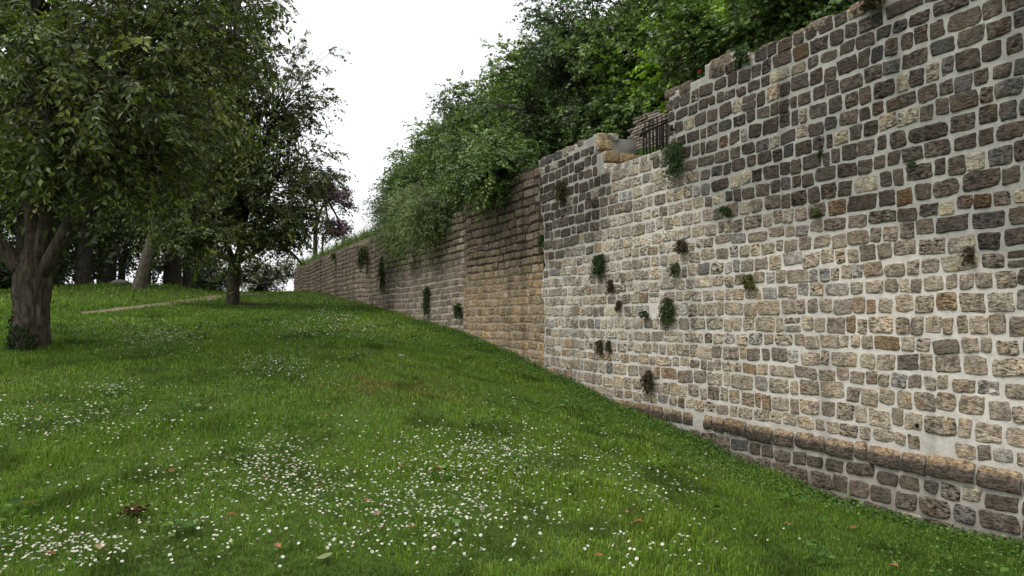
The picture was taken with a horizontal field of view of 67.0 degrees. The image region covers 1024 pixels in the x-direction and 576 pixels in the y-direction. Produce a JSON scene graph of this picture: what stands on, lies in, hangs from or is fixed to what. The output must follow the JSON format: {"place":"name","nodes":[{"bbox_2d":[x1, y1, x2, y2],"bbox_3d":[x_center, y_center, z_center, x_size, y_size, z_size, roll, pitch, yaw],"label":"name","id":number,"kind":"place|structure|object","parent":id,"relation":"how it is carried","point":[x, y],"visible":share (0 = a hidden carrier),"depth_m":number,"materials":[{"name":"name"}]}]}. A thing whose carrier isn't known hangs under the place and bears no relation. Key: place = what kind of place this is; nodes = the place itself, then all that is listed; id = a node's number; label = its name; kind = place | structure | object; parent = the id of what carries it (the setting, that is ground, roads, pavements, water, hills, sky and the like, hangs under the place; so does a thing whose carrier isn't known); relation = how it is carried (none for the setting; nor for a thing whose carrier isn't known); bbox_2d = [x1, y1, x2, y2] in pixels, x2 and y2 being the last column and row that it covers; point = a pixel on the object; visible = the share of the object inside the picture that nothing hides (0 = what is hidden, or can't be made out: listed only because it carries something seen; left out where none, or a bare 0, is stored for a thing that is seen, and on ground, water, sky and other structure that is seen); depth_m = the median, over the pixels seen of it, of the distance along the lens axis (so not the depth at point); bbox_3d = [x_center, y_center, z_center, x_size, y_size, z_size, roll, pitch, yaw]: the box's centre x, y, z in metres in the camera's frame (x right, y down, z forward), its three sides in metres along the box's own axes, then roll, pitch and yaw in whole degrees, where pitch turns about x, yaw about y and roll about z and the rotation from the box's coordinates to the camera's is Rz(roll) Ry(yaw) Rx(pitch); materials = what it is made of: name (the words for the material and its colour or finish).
{"place":"outdoors","nodes":[
{"label":"outdoors","id":0,"kind":"place"},
{"bbox_2d":[79,293,258,313],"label":"dirt path","id":1,"kind":"structure","parent":0,"point":[153,304],"depth_m":22.16,"materials":[{"name":"soil"}]},
{"bbox_2d":[1,0,654,291],"label":"sky","id":2,"kind":"structure","parent":0,"point":[399,50],"materials":[{"name":"white"}]},
{"bbox_2d":[0,281,1023,575],"bbox_3d":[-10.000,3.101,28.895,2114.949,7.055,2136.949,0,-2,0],"label":"lawn","id":3,"kind":"structure","parent":0,"point":[264,546],"depth_m":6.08,"materials":[{"name":"green plant"}]},
{"bbox_2d":[0,179,38,261],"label":"woodland tree","id":4,"kind":"object","parent":3,"relation":"on","point":[2,234],"visible":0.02,"depth_m":34.91,"materials":[{"name":"green plant"}]},
{"bbox_2d":[0,79,57,237],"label":"woodland tree","id":5,"kind":"object","parent":3,"relation":"on","point":[7,186],"visible":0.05,"depth_m":29.39,"materials":[{"name":"green plant"}]},
{"bbox_2d":[0,259,70,289],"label":"dark bush","id":6,"kind":"object","parent":3,"relation":"on","point":[6,274],"visible":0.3,"depth_m":28.34,"materials":[{"name":"green plant"}]},
{"bbox_2d":[0,0,81,228],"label":"woodland tree","id":7,"kind":"object","parent":3,"relation":"on","point":[53,7],"visible":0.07,"depth_m":26.03,"materials":[{"name":"green plant"}]},
{"bbox_2d":[44,549,55,553],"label":"fallen leaf","id":8,"kind":"object","parent":3,"relation":"on","point":[51,552],"visible":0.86,"depth_m":4.66,"materials":[{"name":"brown plant"}]},
{"bbox_2d":[3,225,135,280],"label":"woodland tree","id":9,"kind":"object","parent":3,"relation":"on","point":[76,262],"visible":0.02,"depth_m":41.66,"materials":[{"name":"green plant"}]},
{"bbox_2d":[0,70,141,285],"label":"woodland tree","id":10,"kind":"object","parent":3,"relation":"on","point":[59,266],"visible":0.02,"depth_m":33.30,"materials":[{"name":"brown plant"}]},
{"bbox_2d":[13,203,133,284],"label":"woodland tree","id":11,"kind":"object","parent":3,"relation":"on","point":[75,266],"depth_m":44.31,"materials":[{"name":"green plant"}]},
{"bbox_2d":[0,0,147,264],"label":"woodland tree","id":12,"kind":"object","parent":3,"relation":"on","point":[19,242],"visible":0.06,"depth_m":27.42,"materials":[{"name":"green plant"}]},
{"bbox_2d":[65,229,135,282],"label":"woodland tree","id":13,"kind":"object","parent":3,"relation":"on","point":[101,265],"visible":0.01,"depth_m":39.90,"materials":[{"name":"green plant"}]},
{"bbox_2d":[95,543,105,548],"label":"fallen leaf","id":14,"kind":"object","parent":3,"relation":"on","point":[99,546],"visible":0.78,"depth_m":4.68,"materials":[{"name":"beige plant"}]},
{"bbox_2d":[4,26,213,286],"bbox_3d":[-14.995,-4.883,29.367,8.294,10.614,9.048,0,-2,0],"label":"woodland tree","id":15,"kind":"object","parent":3,"relation":"on","point":[84,265],"visible":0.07,"depth_m":28.83,"materials":[{"name":"green plant"}]},
{"bbox_2d":[15,148,218,285],"bbox_3d":[-16.276,-4.299,31.819,7.735,9.570,7.585,2,-3,-41],"label":"woodland tree","id":16,"kind":"object","parent":3,"relation":"on","point":[110,274],"visible":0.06,"depth_m":31.11,"materials":[{"name":"green plant"}]},
{"bbox_2d":[110,279,129,284],"bbox_3d":[-14.247,-0.189,28.172,0.686,0.245,0.496,0,-2,0],"label":"rock","id":17,"kind":"object","parent":3,"relation":"on","point":[122,282],"visible":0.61,"depth_m":27.99,"materials":[{"name":"grey stone"}]},
{"bbox_2d":[92,235,164,283],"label":"woodland tree","id":18,"kind":"object","parent":3,"relation":"on","point":[148,279],"visible":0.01,"depth_m":41.90,"materials":[{"name":"green plant"}]},
{"bbox_2d":[117,504,150,516],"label":"dead leaf clump","id":19,"kind":"object","parent":3,"relation":"on","point":[131,510],"visible":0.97,"depth_m":5.22,"materials":[{"name":"brown plant"}]},
{"bbox_2d":[96,208,201,284],"bbox_3d":[-17.638,-2.950,36.624,5.770,7.384,6.294,1,-3,-30],"label":"woodland tree","id":20,"kind":"object","parent":3,"relation":"on","point":[122,275],"visible":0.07,"depth_m":36.13,"materials":[{"name":"green plant"}]},
{"bbox_2d":[0,0,305,351],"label":"cherry tree","id":21,"kind":"object","parent":3,"relation":"on","point":[69,124],"visible":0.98,"depth_m":10.11,"materials":[{"name":"green plant"}]},
{"bbox_2d":[117,0,228,286],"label":"woodland tree","id":22,"kind":"object","parent":3,"relation":"on","point":[176,274],"visible":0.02,"depth_m":32.90,"materials":[{"name":"green plant"}]},
{"bbox_2d":[116,143,244,288],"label":"woodland tree","id":23,"kind":"object","parent":3,"relation":"on","point":[186,280],"visible":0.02,"depth_m":43.96,"materials":[{"name":"green plant"}]},
{"bbox_2d":[127,171,246,289],"bbox_3d":[-16.674,-3.466,39.034,7.475,8.768,6.852,-1,-3,31],"label":"woodland tree","id":24,"kind":"object","parent":3,"relation":"on","point":[166,272],"visible":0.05,"depth_m":38.50,"materials":[{"name":"green plant"}]},
{"bbox_2d":[131,32,265,288],"bbox_3d":[-12.638,-4.693,28.024,7.791,9.952,6.000,2,-3,-32],"label":"leaning tree","id":25,"kind":"object","parent":3,"relation":"on","point":[140,278],"depth_m":27.05,"materials":[{"name":"brown plant"}]},
{"bbox_2d":[182,264,226,290],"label":"flowering bush","id":26,"kind":"object","parent":3,"relation":"on","point":[203,285],"visible":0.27,"depth_m":46.92,"materials":[{"name":"green plant"}]},
{"bbox_2d":[193,159,248,290],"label":"woodland tree","id":27,"kind":"object","parent":3,"relation":"on","point":[211,288],"visible":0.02,"depth_m":46.91,"materials":[{"name":"green plant"}]},
{"bbox_2d":[86,0,358,305],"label":"cherry tree","id":28,"kind":"object","parent":3,"relation":"on","point":[280,236],"visible":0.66,"depth_m":22.33,"materials":[{"name":"green plant"}]},
{"bbox_2d":[203,257,296,291],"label":"flowering bush","id":29,"kind":"object","parent":3,"relation":"on","point":[265,283],"visible":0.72,"depth_m":45.27,"materials":[{"name":"green plant"}]},
{"bbox_2d":[315,552,331,558],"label":"fallen leaf","id":30,"kind":"object","parent":3,"relation":"on","point":[323,556],"visible":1,"depth_m":4.62,"materials":[{"name":"plant"}]},
{"bbox_2d":[0,291,799,575],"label":"daisies","id":31,"kind":"object","parent":3,"relation":"on","point":[249,481],"visible":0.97,"depth_m":5.95,"materials":[{"name":"white plant"}]},
{"bbox_2d":[293,165,544,367],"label":"stone wall","id":32,"kind":"structure","parent":3,"relation":"on","point":[488,276],"depth_m":17.51,"materials":[{"name":"stone"}]},
{"bbox_2d":[355,246,367,273],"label":"wall plant","id":33,"kind":"object","parent":32,"relation":"attached to","point":[363,256],"depth_m":27.09,"materials":[{"name":"green plant"}]},
{"bbox_2d":[295,204,461,266],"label":"tall grass","id":34,"kind":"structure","parent":32,"relation":"on","point":[348,241],"depth_m":32.68,"materials":[{"name":"green plant"}]},
{"bbox_2d":[374,257,386,293],"bbox_3d":[-4.283,-0.403,25.195,0.194,1.251,1.462,1,-3,-27],"label":"wall plant","id":35,"kind":"object","parent":32,"relation":"attached to","point":[381,269],"depth_m":25.06,"materials":[{"name":"green plant"}]},
{"bbox_2d":[367,155,441,232],"bbox_3d":[-3.731,-3.129,27.099,2.708,3.347,3.999,1,-2,-15],"label":"overhanging shrub","id":36,"kind":"object","parent":32,"relation":"on","point":[400,177],"visible":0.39,"depth_m":26.87,"materials":[{"name":"green plant"}]},
{"bbox_2d":[352,176,466,282],"bbox_3d":[-3.022,-1.767,22.359,2.742,3.442,9.150,1,-3,-20],"label":"drooping shrub","id":37,"kind":"object","parent":32,"relation":"on","point":[418,214],"visible":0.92,"depth_m":19.81,"materials":[{"name":"green plant"}]},
{"bbox_2d":[421,287,431,319],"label":"wall plant","id":38,"kind":"object","parent":32,"relation":"attached to","point":[425,299],"depth_m":20.55,"materials":[{"name":"green plant"}]},
{"bbox_2d":[452,303,461,319],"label":"wall plant","id":39,"kind":"object","parent":32,"relation":"attached to","point":[456,308],"depth_m":18.22,"materials":[{"name":"green plant"}]},
{"bbox_2d":[418,112,550,225],"bbox_3d":[-0.741,-2.630,17.962,2.520,2.765,6.695,1,-2,-12],"label":"overhanging shrub","id":40,"kind":"object","parent":32,"relation":"on","point":[489,167],"visible":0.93,"depth_m":16.32,"materials":[{"name":"green plant"}]},
{"bbox_2d":[539,0,1023,548],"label":"stone wall","id":41,"kind":"structure","parent":3,"relation":"on","point":[863,340],"depth_m":7.91,"materials":[{"name":"stone"}]},
{"bbox_2d":[537,234,543,252],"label":"wall plant","id":42,"kind":"object","parent":41,"relation":"attached to","point":[540,242],"depth_m":14.24,"materials":[{"name":"green plant"}]},
{"bbox_2d":[551,180,567,205],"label":"wall plant","id":43,"kind":"object","parent":41,"relation":"attached to","point":[560,186],"depth_m":13.35,"materials":[{"name":"green plant"}]},
{"bbox_2d":[588,254,604,282],"bbox_3d":[1.343,-0.316,12.174,0.214,0.487,0.471,0,-2,-11],"label":"wall plant","id":44,"kind":"object","parent":41,"relation":"attached to","point":[598,266],"depth_m":12.14,"materials":[{"name":"green plant"}]},
{"bbox_2d":[594,340,602,356],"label":"wall plant","id":45,"kind":"object","parent":41,"relation":"attached to","point":[598,343],"depth_m":12.14,"materials":[{"name":"green plant"}]},
{"bbox_2d":[604,339,611,353],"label":"wall plant","id":46,"kind":"object","parent":41,"relation":"attached to","point":[608,349],"depth_m":11.91,"materials":[{"name":"green plant"}]},
{"bbox_2d":[605,280,615,294],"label":"wall plant","id":47,"kind":"object","parent":41,"relation":"attached to","point":[609,283],"depth_m":11.88,"materials":[{"name":"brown plant"}]},
{"bbox_2d":[613,300,621,311],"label":"wall plant","id":48,"kind":"object","parent":41,"relation":"attached to","point":[618,304],"depth_m":11.65,"materials":[{"name":"brown plant"}]},
{"bbox_2d":[638,310,648,318],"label":"wall plant","id":49,"kind":"object","parent":41,"relation":"attached to","point":[645,314],"depth_m":10.98,"materials":[{"name":"green plant"}]},
{"bbox_2d":[638,370,655,395],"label":"wall plant","id":50,"kind":"object","parent":41,"relation":"attached to","point":[646,379],"depth_m":10.85,"materials":[{"name":"brown plant"}]},
{"bbox_2d":[639,120,674,154],"bbox_3d":[2.129,-2.107,11.051,0.209,0.540,1.163,1,-2,-12],"label":"iron railing","id":51,"kind":"object","parent":41,"relation":"on","point":[656,127],"visible":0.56,"depth_m":11.19,"materials":[{"name":"black metal"}]},
{"bbox_2d":[656,296,680,324],"bbox_3d":[2.114,0.310,10.439,0.172,0.406,0.528,1,-3,-25],"label":"wall plant","id":52,"kind":"object","parent":41,"relation":"attached to","point":[666,311],"depth_m":10.46,"materials":[{"name":"green plant"}]},
{"bbox_2d":[666,263,679,277],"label":"wall plant","id":53,"kind":"object","parent":41,"relation":"attached to","point":[674,269],"depth_m":10.33,"materials":[{"name":"green plant"}]},
{"bbox_2d":[655,139,691,184],"bbox_3d":[2.154,-1.676,10.299,0.278,0.594,0.700,1,-3,-20],"label":"wall plant","id":54,"kind":"object","parent":41,"relation":"attached to","point":[670,155],"depth_m":10.30,"materials":[{"name":"green plant"}]},
{"bbox_2d":[674,238,687,254],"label":"wall plant","id":55,"kind":"object","parent":41,"relation":"attached to","point":[681,245],"depth_m":10.19,"materials":[{"name":"green plant"}]},
{"bbox_2d":[718,205,730,216],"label":"wall plant","id":56,"kind":"object","parent":41,"relation":"attached to","point":[724,209],"depth_m":9.40,"materials":[{"name":"green plant"}]},
{"bbox_2d":[731,45,750,68],"bbox_3d":[2.733,-2.744,9.221,0.233,0.319,0.320,-1,-2,14],"label":"wall top weed","id":57,"kind":"object","parent":41,"relation":"on","point":[741,53],"depth_m":9.21,"materials":[{"name":"green plant"}]},
{"bbox_2d":[740,273,757,291],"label":"wall plant","id":58,"kind":"object","parent":41,"relation":"attached to","point":[748,282],"depth_m":9.01,"materials":[{"name":"green plant"}]},
{"bbox_2d":[809,208,821,218],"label":"wall plant","id":59,"kind":"object","parent":41,"relation":"attached to","point":[814,212],"depth_m":8.08,"materials":[{"name":"green plant"}]},
{"bbox_2d":[815,148,823,157],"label":"wall plant","id":60,"kind":"object","parent":41,"relation":"attached to","point":[819,153],"depth_m":8.08,"materials":[{"name":"green plant"}]},
{"bbox_2d":[852,0,888,17],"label":"wall top tuft","id":61,"kind":"object","parent":41,"relation":"on","point":[866,6],"visible":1,"depth_m":7.46,"materials":[{"name":"green plant"}]},
{"bbox_2d":[904,160,915,167],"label":"wall plant","id":62,"kind":"object","parent":41,"relation":"attached to","point":[911,163],"depth_m":7.06,"materials":[{"name":"green plant"}]},
{"bbox_2d":[959,246,975,265],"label":"wall plant","id":63,"kind":"object","parent":41,"relation":"attached to","point":[969,251],"depth_m":6.54,"materials":[{"name":"brown plant"}]},
{"bbox_2d":[636,144,665,155],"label":"terrace ground","id":64,"kind":"structure","parent":0,"point":[639,152],"depth_m":13.04,"materials":[{"name":"green plant"}]},
{"bbox_2d":[300,174,359,256],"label":"purple plum tree","id":65,"kind":"object","parent":64,"relation":"on","point":[345,228],"visible":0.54,"depth_m":45.00,"materials":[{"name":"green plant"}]},
{"bbox_2d":[368,135,435,199],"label":"terrace tree","id":66,"kind":"object","parent":64,"relation":"on","point":[393,155],"visible":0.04,"depth_m":35.33,"materials":[{"name":"green plant"}]},
{"bbox_2d":[400,108,468,190],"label":"terrace tree","id":67,"kind":"object","parent":64,"relation":"on","point":[423,142],"visible":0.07,"depth_m":32.39,"materials":[{"name":"green plant"}]},
{"bbox_2d":[395,83,499,197],"bbox_3d":[-1.225,-4.938,29.962,5.449,6.072,5.928,-2,-3,40],"label":"terrace tree","id":68,"kind":"object","parent":64,"relation":"on","point":[451,105],"visible":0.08,"depth_m":29.36,"materials":[{"name":"green plant"}]},
{"bbox_2d":[421,57,544,197],"bbox_3d":[0.035,-5.212,26.831,5.842,6.320,5.789,-1,-3,27],"label":"terrace tree","id":69,"kind":"object","parent":64,"relation":"on","point":[476,119],"visible":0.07,"depth_m":26.36,"materials":[{"name":"green plant"}]},
{"bbox_2d":[463,17,605,167],"bbox_3d":[1.344,-5.289,24.461,5.761,6.276,6.049,2,-3,-32],"label":"terrace tree","id":70,"kind":"object","parent":64,"relation":"on","point":[513,57],"visible":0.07,"depth_m":23.79,"materials":[{"name":"green plant"}]},
{"bbox_2d":[460,0,662,164],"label":"terrace tree","id":71,"kind":"object","parent":64,"relation":"on","point":[556,70],"visible":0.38,"depth_m":21.20,"materials":[{"name":"green plant"}]},
{"bbox_2d":[548,0,687,145],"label":"terrace tree","id":72,"kind":"object","parent":64,"relation":"on","point":[631,21],"visible":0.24,"depth_m":18.59,"materials":[{"name":"green plant"}]},
{"bbox_2d":[585,0,674,134],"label":"terrace tree","id":73,"kind":"object","parent":64,"relation":"on","point":[628,58],"visible":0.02,"depth_m":18.30,"materials":[{"name":"green plant"}]},
{"bbox_2d":[627,110,668,148],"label":"stair retaining wall","id":74,"kind":"structure","parent":64,"relation":"on","point":[636,132],"depth_m":14.39,"materials":[{"name":"stone"}]},
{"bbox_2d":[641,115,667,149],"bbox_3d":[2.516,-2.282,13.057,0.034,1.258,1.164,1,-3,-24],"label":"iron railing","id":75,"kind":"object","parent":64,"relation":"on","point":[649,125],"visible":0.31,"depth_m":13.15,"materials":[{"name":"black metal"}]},
{"bbox_2d":[630,0,695,50],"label":"terrace tree","id":76,"kind":"object","parent":64,"relation":"on","point":[656,5],"depth_m":15.26,"materials":[{"name":"green plant"}]},
{"bbox_2d":[614,0,740,113],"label":"terrace tree","id":77,"kind":"object","parent":64,"relation":"on","point":[645,86],"visible":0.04,"depth_m":14.66,"materials":[{"name":"green plant"}]},
{"bbox_2d":[638,0,758,100],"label":"ivy shrub","id":78,"kind":"object","parent":64,"relation":"on","point":[702,57],"visible":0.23,"depth_m":11.70,"materials":[{"name":"green plant"}]},
{"bbox_2d":[700,0,832,71],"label":"ivy shrub","id":79,"kind":"object","parent":64,"relation":"on","point":[752,33],"visible":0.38,"depth_m":10.56,"materials":[{"name":"green plant"}]},
{"bbox_2d":[715,0,862,42],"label":"ivy shrub","id":80,"kind":"object","parent":64,"relation":"on","point":[810,12],"visible":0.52,"depth_m":10.04,"materials":[{"name":"green plant"}]}
]}

